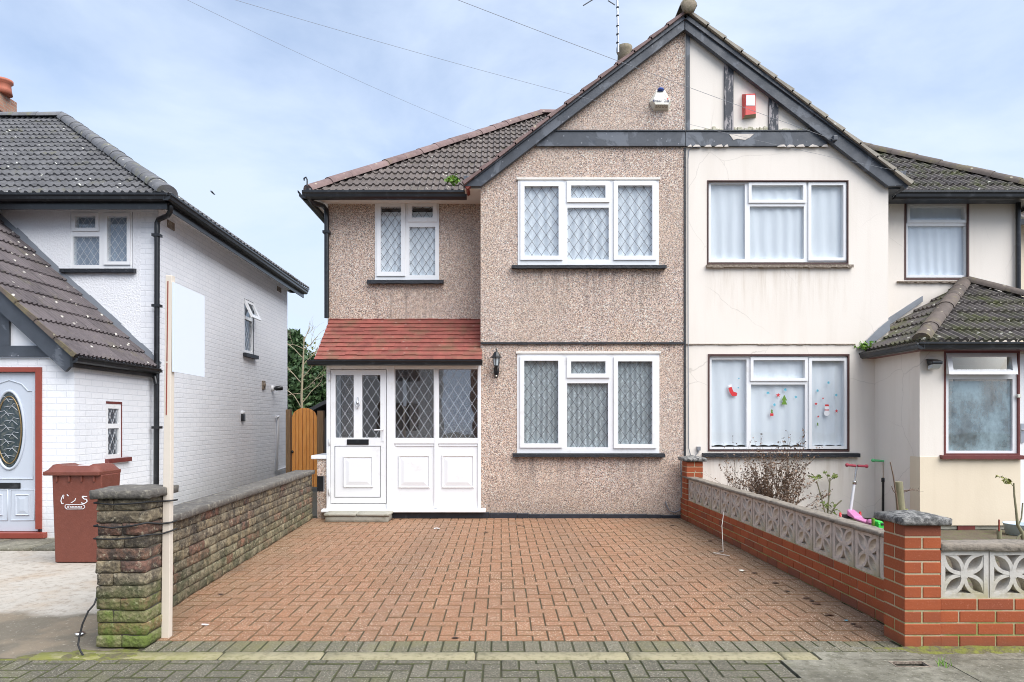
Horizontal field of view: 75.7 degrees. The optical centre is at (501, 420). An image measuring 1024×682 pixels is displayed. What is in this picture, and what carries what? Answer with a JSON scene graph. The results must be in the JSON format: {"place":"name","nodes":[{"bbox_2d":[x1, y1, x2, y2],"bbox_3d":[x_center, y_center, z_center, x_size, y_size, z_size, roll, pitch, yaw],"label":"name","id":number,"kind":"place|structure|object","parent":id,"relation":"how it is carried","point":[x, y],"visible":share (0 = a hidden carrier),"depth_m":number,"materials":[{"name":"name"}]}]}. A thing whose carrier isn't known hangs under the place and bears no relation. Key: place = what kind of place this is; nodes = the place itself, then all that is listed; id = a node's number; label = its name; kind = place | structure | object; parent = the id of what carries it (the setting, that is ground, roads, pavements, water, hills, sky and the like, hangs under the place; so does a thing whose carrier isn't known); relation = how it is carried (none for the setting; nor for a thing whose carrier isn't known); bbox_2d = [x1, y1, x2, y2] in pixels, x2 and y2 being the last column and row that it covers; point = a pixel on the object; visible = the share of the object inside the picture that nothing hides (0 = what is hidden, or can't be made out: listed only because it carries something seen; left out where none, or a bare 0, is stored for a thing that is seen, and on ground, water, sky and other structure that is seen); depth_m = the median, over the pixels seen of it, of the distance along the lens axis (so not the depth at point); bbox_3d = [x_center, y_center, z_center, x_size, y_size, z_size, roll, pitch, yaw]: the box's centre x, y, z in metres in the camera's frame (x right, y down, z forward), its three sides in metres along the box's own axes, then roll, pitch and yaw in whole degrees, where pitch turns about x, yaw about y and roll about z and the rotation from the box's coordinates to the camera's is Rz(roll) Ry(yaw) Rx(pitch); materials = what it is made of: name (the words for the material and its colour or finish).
{"place":"outdoors","nodes":[
{"label":"outdoors","id":0,"kind":"place"},
{"bbox_2d":[0,529,123,658],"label":"forecourt","id":1,"kind":"structure","parent":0,"point":[46,601],"depth_m":4.98,"materials":[{"name":"concrete"}]},
{"bbox_2d":[0,539,54,550],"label":"door paving","id":2,"kind":"structure","parent":1,"relation":"on","point":[27,544],"depth_m":7.22,"materials":[{"name":"concrete"}]},
{"bbox_2d":[43,463,120,561],"bbox_3d":[-4.153,0.905,6.580,0.551,0.960,0.429,0,0,0],"label":"wheelie bin","id":3,"kind":"object","parent":1,"relation":"on","point":[75,517],"visible":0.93,"depth_m":6.41,"materials":[{"name":"brown plastic"}]},
{"bbox_2d":[0,77,308,538],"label":"house","id":4,"kind":"structure","parent":0,"point":[101,238],"depth_m":9.37,"materials":[{"name":"white paint"}]},
{"bbox_2d":[0,373,40,530],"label":"front door","id":5,"kind":"structure","parent":4,"relation":"in","point":[17,390],"depth_m":7.70,"materials":[{"name":"white plastic"}]},
{"bbox_2d":[59,212,136,272],"bbox_3d":[-5.709,-2.530,9.380,1.053,0.884,0.155,0,0,0],"label":"window","id":6,"kind":"structure","parent":4,"relation":"in","point":[101,242],"depth_m":9.38,"materials":[{"name":"white plastic"}]},
{"bbox_2d":[105,401,131,462],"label":"window","id":7,"kind":"structure","parent":4,"relation":"in","point":[115,457],"depth_m":8.53,"materials":[{"name":"white plastic"}]},
{"bbox_2d":[241,411,244,420],"bbox_3d":[-4.898,-0.078,12.507,0.060,0.190,0.100,0,0,0],"label":"wall camera","id":8,"kind":"object","parent":4,"relation":"attached to","point":[242,415],"depth_m":12.46,"materials":[{"name":"black plastic"}]},
{"bbox_2d":[243,299,261,358],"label":"window","id":9,"kind":"structure","parent":4,"relation":"in","point":[249,354],"depth_m":12.91,"materials":[{"name":"white plastic"}]},
{"bbox_2d":[262,381,265,389],"bbox_3d":[-4.915,-0.730,13.665,0.060,0.180,0.140,0,0,0],"label":"wall vent","id":10,"kind":"object","parent":4,"relation":"attached to","point":[263,385],"depth_m":13.62,"materials":[{"name":"plastic"}]},
{"bbox_2d":[271,385,282,390],"bbox_3d":[-4.858,-0.691,14.261,0.248,0.140,0.132,0,0,-26],"label":"wall spotlight","id":11,"kind":"object","parent":4,"relation":"attached to","point":[277,388],"depth_m":14.22,"materials":[{"name":"white paint"}]},
{"bbox_2d":[275,415,285,470],"bbox_3d":[-4.908,0.495,14.760,0.075,1.218,0.786,0,0,0],"label":"waste pipe","id":12,"kind":"object","parent":4,"relation":"attached to","point":[277,444],"visible":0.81,"depth_m":14.45,"materials":[{"name":"white paint"}]},
{"bbox_2d":[0,660,805,681],"bbox_3d":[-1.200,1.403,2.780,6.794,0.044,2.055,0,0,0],"label":"pavement","id":13,"kind":"structure","parent":0,"point":[244,671],"depth_m":3.64,"materials":[{"name":"grey concrete"}]},
{"bbox_2d":[0,648,172,662],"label":"moss patch","id":14,"kind":"object","parent":13,"relation":"on","point":[69,656],"visible":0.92,"depth_m":3.86,"materials":[{"name":"green plant"}]},
{"bbox_2d":[128,487,883,660],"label":"ground","id":15,"kind":"structure","parent":0,"point":[314,501],"depth_m":11.27,"materials":[{"name":"grey"}]},
{"bbox_2d":[286,409,291,472],"bbox_3d":[-4.317,0.582,13.405,0.095,1.606,0.110,0,0,0],"label":"gate post","id":16,"kind":"object","parent":15,"relation":"on","point":[288,440],"visible":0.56,"depth_m":13.35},
{"bbox_2d":[291,408,316,486],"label":"garden gate","id":17,"kind":"structure","parent":16,"relation":"attached to","point":[304,434],"depth_m":13.40,"materials":[{"name":"orange wood"}]},
{"bbox_2d":[287,328,325,414],"bbox_3d":[-8.164,-1.221,26.814,3.993,5.211,2.860,0,0,0],"label":"evergreen tree","id":18,"kind":"object","parent":15,"relation":"on","point":[317,395],"visible":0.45,"depth_m":26.24,"materials":[{"name":"green plant"}]},
{"bbox_2d":[287,322,325,407],"bbox_3d":[-6.214,-0.961,20.318,2.856,4.693,2.007,0,0,0],"label":"bare tree","id":19,"kind":"object","parent":15,"relation":"on","point":[302,389],"visible":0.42,"depth_m":20.48,"materials":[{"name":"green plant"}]},
{"bbox_2d":[309,400,325,452],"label":"shed","id":20,"kind":"structure","parent":15,"relation":"on","point":[320,406],"depth_m":20.00,"materials":[{"name":"wood"}]},
{"bbox_2d":[317,411,324,453],"bbox_3d":[-3.666,0.595,13.405,0.124,1.580,0.110,0,0,0],"label":"gate post","id":21,"kind":"object","parent":15,"relation":"on","point":[320,432],"visible":0.56,"depth_m":13.35,"materials":[{"name":"brown wood"}]},
{"bbox_2d":[28,652,818,662],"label":"edging kerb","id":22,"kind":"structure","parent":15,"relation":"on","point":[397,656],"depth_m":3.85,"materials":[{"name":"concrete"}]},
{"bbox_2d":[1020,213,1023,341],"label":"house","id":23,"kind":"structure","parent":15,"relation":"on","point":[1022,250],"depth_m":11.20,"materials":[{"name":"paint"}]},
{"bbox_2d":[0,0,1023,357],"label":"sky","id":24,"kind":"structure","parent":0,"point":[203,101],"materials":[{"name":"blue"}]},
{"bbox_2d":[137,516,928,659],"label":"driveway","id":25,"kind":"structure","parent":0,"point":[210,599],"depth_m":5.40,"materials":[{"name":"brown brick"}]},
{"bbox_2d":[161,275,204,637],"bbox_3d":[-2.122,0.231,4.407,0.081,2.308,0.440,0,0,0],"label":"sale board","id":26,"kind":"object","parent":25,"relation":"on","point":[184,330],"visible":1,"depth_m":4.21,"materials":[{"name":"white wood"}]},
{"bbox_2d":[88,470,324,647],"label":"garden wall","id":27,"kind":"structure","parent":25,"relation":"on","point":[217,535],"depth_m":4.92,"materials":[{"name":"beige stone"}]},
{"bbox_2d":[77,597,96,655],"bbox_3d":[-2.477,1.228,3.925,0.074,0.315,0.139,0,0,0],"label":"loose strap","id":28,"kind":"object","parent":27,"relation":"hanging from","point":[84,619],"visible":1,"depth_m":3.92,"materials":[{"name":"black rubber"}]},
{"bbox_2d":[93,519,177,528],"bbox_3d":[-2.275,0.637,4.140,0.382,0.048,0.321,0,0,0],"label":"cable strap","id":29,"kind":"object","parent":27,"relation":"attached to","point":[96,525],"visible":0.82,"depth_m":3.98,"materials":[{"name":"black rubber"}]},
{"bbox_2d":[93,528,177,539],"bbox_3d":[-2.275,0.706,4.140,0.381,0.038,0.320,0,0,0],"label":"cable strap","id":30,"kind":"object","parent":27,"relation":"attached to","point":[95,538],"visible":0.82,"depth_m":3.98,"materials":[{"name":"black rubber"}]},
{"bbox_2d":[93,499,177,504],"bbox_3d":[-2.272,0.503,4.140,0.388,0.030,0.320,0,0,0],"label":"cable strap","id":31,"kind":"object","parent":27,"relation":"attached to","point":[135,502],"visible":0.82,"depth_m":3.98,"materials":[{"name":"black rubber"}]},
{"bbox_2d":[323,511,392,521],"bbox_3d":[-1.961,1.326,9.118,0.900,0.122,0.368,0,0,0],"label":"doorstep","id":32,"kind":"object","parent":25,"relation":"on","point":[358,516],"visible":0.98,"depth_m":8.96,"materials":[{"name":"concrete"}]},
{"bbox_2d":[298,11,688,517],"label":"house","id":33,"kind":"structure","parent":25,"relation":"on","point":[543,251],"depth_m":9.36,"materials":[{"name":"beige stone"}]},
{"bbox_2d":[188,0,480,132],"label":"overhead cable","id":34,"kind":"object","parent":33,"relation":"attached to","point":[316,61],"visible":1,"depth_m":7.79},
{"bbox_2d":[329,370,386,502],"bbox_3d":[-2.031,0.226,9.315,0.809,1.884,0.109,0,0,0],"label":"front door","id":35,"kind":"structure","parent":33,"relation":"in","point":[358,463],"depth_m":9.32,"materials":[{"name":"white plastic"}]},
{"bbox_2d":[363,378,409,437],"bbox_3d":[-1.773,0.308,10.060,0.755,1.914,0.040,0,0,0],"label":"inner door","id":36,"kind":"structure","parent":33,"relation":"in","point":[405,432],"depth_m":10.04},
{"bbox_2d":[367,203,443,283],"bbox_3d":[-1.441,-2.674,9.966,1.148,1.240,0.148,0,0,0],"label":"window","id":37,"kind":"structure","parent":33,"relation":"in","point":[406,241],"depth_m":9.98,"materials":[{"name":"white plastic"}]},
{"bbox_2d":[444,173,460,185],"bbox_3d":[-0.699,-3.484,9.554,0.244,0.163,0.261,0,0,24],"label":"gutter weed","id":38,"kind":"object","parent":33,"relation":"on","point":[453,180],"visible":1,"depth_m":9.52,"materials":[{"name":"green plant"}]},
{"bbox_2d":[491,348,501,377],"bbox_3d":[-0.058,-0.803,9.254,0.142,0.428,0.194,0,0,21],"label":"wall lantern","id":39,"kind":"object","parent":33,"relation":"attached to","point":[496,356],"depth_m":9.21,"materials":[{"name":"black plastic"}]},
{"bbox_2d":[513,354,664,457],"bbox_3d":[1.236,-0.211,9.352,2.145,1.468,0.161,0,0,0],"label":"window","id":40,"kind":"structure","parent":33,"relation":"in","point":[569,405],"depth_m":9.39,"materials":[{"name":"white plastic"}]},
{"bbox_2d":[512,180,666,268],"bbox_3d":[1.240,-2.774,9.346,2.181,1.268,0.148,0,0,0],"label":"window","id":41,"kind":"structure","parent":33,"relation":"in","point":[563,224],"depth_m":9.38,"materials":[{"name":"white plastic"}]},
{"bbox_2d":[583,0,618,52],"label":"roof aerial","id":42,"kind":"object","parent":33,"relation":"attached to","point":[617,16],"visible":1,"depth_m":12.38,"materials":[{"name":"metal"}]},
{"bbox_2d":[649,87,670,110],"bbox_3d":[2.258,-4.547,9.303,0.316,0.299,0.118,0,0,0],"label":"alarm box","id":43,"kind":"object","parent":33,"relation":"attached to","point":[660,100],"visible":1,"depth_m":9.29,"materials":[{"name":"white plastic"}]},
{"bbox_2d":[141,641,906,652],"bbox_3d":[0.140,1.403,4.041,4.594,0.043,0.195,0,0,0],"label":"driveway edge","id":44,"kind":"object","parent":25,"relation":"on","point":[501,646],"visible":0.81,"depth_m":4.04,"materials":[{"name":"grey concrete"}]},
{"bbox_2d":[713,512,729,555],"bbox_3d":[2.330,1.199,7.045,0.157,0.363,0.680,0,0,14],"label":"hanging string","id":45,"kind":"object","parent":25,"relation":"on","point":[722,540],"visible":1,"depth_m":6.97,"materials":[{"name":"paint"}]},
{"bbox_2d":[781,647,1023,681],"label":"paving slabs","id":46,"kind":"structure","parent":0,"point":[858,666],"depth_m":3.69,"materials":[{"name":"concrete"}]},
{"bbox_2d":[888,661,931,666],"bbox_3d":[2.320,1.389,3.743,0.200,0.015,0.085,0,0,0],"label":"stopcock box","id":47,"kind":"object","parent":46,"relation":"in","point":[909,662],"visible":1,"depth_m":3.78,"materials":[{"name":"grey metal"}]},
{"bbox_2d":[934,657,951,667],"bbox_3d":[2.501,1.353,3.715,0.083,0.063,0.061,0,0,0],"label":"grass tuft","id":48,"kind":"object","parent":46,"relation":"on","point":[939,662],"visible":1,"depth_m":3.71,"materials":[{"name":"green plant"}]},
{"bbox_2d":[874,645,1023,653],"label":"moss strip","id":49,"kind":"object","parent":46,"relation":"on","point":[971,649],"visible":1,"depth_m":3.97,"materials":[{"name":"green plant"}]},
{"bbox_2d":[848,519,1020,623],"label":"garden soil","id":50,"kind":"structure","parent":0,"point":[981,534],"depth_m":7.91,"materials":[{"name":"brown soil"}]},
{"bbox_2d":[695,436,756,488],"bbox_3d":[3.033,0.790,8.710,0.914,1.193,0.545,0,0,0],"label":"dry shrub","id":51,"kind":"object","parent":50,"relation":"on","point":[734,471],"visible":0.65,"depth_m":8.71,"materials":[{"name":"brown plant"}]},
{"bbox_2d":[719,428,832,509],"bbox_3d":[3.479,0.743,8.371,1.270,1.294,1.264,0,0,44],"label":"dry shrub","id":52,"kind":"object","parent":50,"relation":"on","point":[768,492],"visible":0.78,"depth_m":8.30,"materials":[{"name":"brown plant"}]},
{"bbox_2d":[807,470,841,514],"bbox_3d":[4.520,1.016,9.206,0.480,0.640,0.207,0,0,0],"label":"garden plant","id":53,"kind":"object","parent":50,"relation":"on","point":[827,504],"visible":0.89,"depth_m":9.20,"materials":[{"name":"green plant"}]},
{"bbox_2d":[675,0,1023,529],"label":"house","id":54,"kind":"structure","parent":50,"relation":"on","point":[807,271],"depth_m":9.36,"materials":[{"name":"paint"}]},
{"bbox_2d":[237,0,916,174],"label":"overhead cable","id":55,"kind":"object","parent":54,"relation":"attached to","point":[560,91],"visible":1,"depth_m":7.21,"materials":[{"name":"black rubber"}]},
{"bbox_2d":[729,387,736,395],"bbox_3d":[3.310,-0.414,9.418,0.128,0.132,0.001,0,0,0],"label":"window sticker","id":56,"kind":"object","parent":54,"relation":"attached to","point":[732,393],"depth_m":9.42,"materials":[{"name":"red plastic"}]},
{"bbox_2d":[742,93,755,118],"bbox_3d":[3.519,-4.457,9.312,0.195,0.372,0.093,0,0,0],"label":"alarm box","id":57,"kind":"object","parent":54,"relation":"attached to","point":[748,101],"visible":1,"depth_m":9.27,"materials":[{"name":"red plastic"}]},
{"bbox_2d":[708,182,846,262],"bbox_3d":[3.949,-2.832,9.423,1.978,1.151,0.094,0,0,0],"label":"window","id":58,"kind":"structure","parent":54,"relation":"in","point":[749,222],"depth_m":9.45,"materials":[{"name":"white plastic"}]},
{"bbox_2d":[710,356,846,448],"bbox_3d":[3.960,-0.256,9.423,1.973,1.334,0.094,0,0,0],"label":"window","id":59,"kind":"structure","parent":54,"relation":"in","point":[744,416],"depth_m":9.45,"materials":[{"name":"white plastic"}]},
{"bbox_2d":[781,395,786,404],"bbox_3d":[4.046,-0.296,9.418,0.082,0.140,0.001,0,0,0],"label":"window sticker","id":60,"kind":"object","parent":54,"relation":"attached to","point":[784,399],"depth_m":9.42,"materials":[{"name":"green plastic"}]},
{"bbox_2d":[824,404,829,415],"bbox_3d":[4.654,-0.145,9.417,0.084,0.167,0.001,0,0,0],"label":"window sticker","id":61,"kind":"object","parent":54,"relation":"attached to","point":[826,412],"depth_m":9.42,"materials":[{"name":"white plastic"}]},
{"bbox_2d":[832,135,837,141],"bbox_3d":[4.670,-3.947,9.229,0.063,0.072,0.059,0,0,0],"label":"cable bracket","id":62,"kind":"object","parent":54,"relation":"attached to","point":[834,138],"visible":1,"depth_m":9.20,"materials":[{"name":"white metal"}]},
{"bbox_2d":[459,0,830,138],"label":"overhead cable","id":63,"kind":"object","parent":62,"relation":"attached to","point":[635,67],"visible":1,"depth_m":7.55,"materials":[{"name":"black rubber"}]},
{"bbox_2d":[854,340,876,350],"bbox_3d":[5.115,-1.053,9.304,0.235,0.143,0.298,0,0,0],"label":"gutter weed","id":64,"kind":"object","parent":54,"relation":"on","point":[864,346],"visible":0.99,"depth_m":9.25,"materials":[{"name":"green plant"}]},
{"bbox_2d":[926,359,942,368],"bbox_3d":[5.439,-0.709,8.284,0.129,0.136,0.149,0,0,0],"label":"floodlight","id":65,"kind":"object","parent":54,"relation":"attached to","point":[934,363],"visible":1,"depth_m":8.24,"materials":[{"name":"black plastic"}]},
{"bbox_2d":[906,204,966,277],"bbox_3d":[6.624,-2.736,10.045,0.940,1.130,0.097,0,0,0],"label":"window","id":66,"kind":"structure","parent":54,"relation":"in","point":[935,233],"depth_m":10.08,"materials":[{"name":"white plastic"}]},
{"bbox_2d":[946,353,1017,452],"bbox_3d":[6.148,-0.220,8.467,1.061,1.287,0.415,0,0,0],"label":"window","id":67,"kind":"structure","parent":54,"relation":"in","point":[993,422],"depth_m":8.41,"materials":[{"name":"white plastic"}]},
{"bbox_2d":[1020,354,1023,521],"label":"front door","id":68,"kind":"structure","parent":54,"relation":"in","point":[1021,355],"depth_m":8.39,"materials":[{"name":"white plastic"}]},
{"bbox_2d":[678,455,1023,646],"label":"garden wall","id":69,"kind":"structure","parent":50,"relation":"on","point":[894,577],"depth_m":4.16,"materials":[{"name":"orange brick"}]},
{"bbox_2d":[839,463,870,524],"bbox_3d":[4.671,0.978,8.673,0.397,0.806,0.577,0,0,18],"label":"scooter","id":70,"kind":"object","parent":50,"relation":"on","point":[853,514],"visible":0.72,"depth_m":8.80,"materials":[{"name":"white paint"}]},
{"bbox_2d":[871,518,883,528],"bbox_3d":[4.619,1.289,8.047,0.196,0.191,0.165,0,0,0],"label":"toy vehicle","id":71,"kind":"object","parent":50,"relation":"on","point":[877,523],"visible":0.28,"depth_m":8.01,"materials":[{"name":"green plastic"}]},
{"bbox_2d":[871,459,884,519],"bbox_3d":[5.303,0.956,8.930,0.335,0.846,0.519,0,0,0],"label":"scooter","id":72,"kind":"object","parent":50,"relation":"on","point":[882,478],"visible":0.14,"depth_m":9.14,"materials":[{"name":"black metal"}]},
{"bbox_2d":[890,462,922,509],"bbox_3d":[4.507,0.923,7.388,0.424,0.927,0.148,0,0,-7],"label":"tree stump","id":73,"kind":"object","parent":50,"relation":"on","point":[899,491],"visible":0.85,"depth_m":7.36,"materials":[{"name":"beige wood"}]},
{"bbox_2d":[996,519,1001,539],"bbox_3d":[4.991,1.188,6.597,0.057,0.396,0.049,0,0,0],"label":"cut post","id":74,"kind":"object","parent":50,"relation":"on","point":[999,533],"visible":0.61,"depth_m":6.58,"materials":[{"name":"brown wood"}]},
{"bbox_2d":[995,475,1023,539],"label":"rose bush","id":75,"kind":"object","parent":50,"relation":"on","point":[1005,480],"visible":0.91,"depth_m":6.59,"materials":[{"name":"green plant"}]},
{"bbox_2d":[1002,521,1023,535],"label":"washing tub","id":76,"kind":"object","parent":50,"relation":"on","point":[1010,528],"visible":0.83,"depth_m":7.96,"materials":[{"name":"grey plastic"}]}
]}

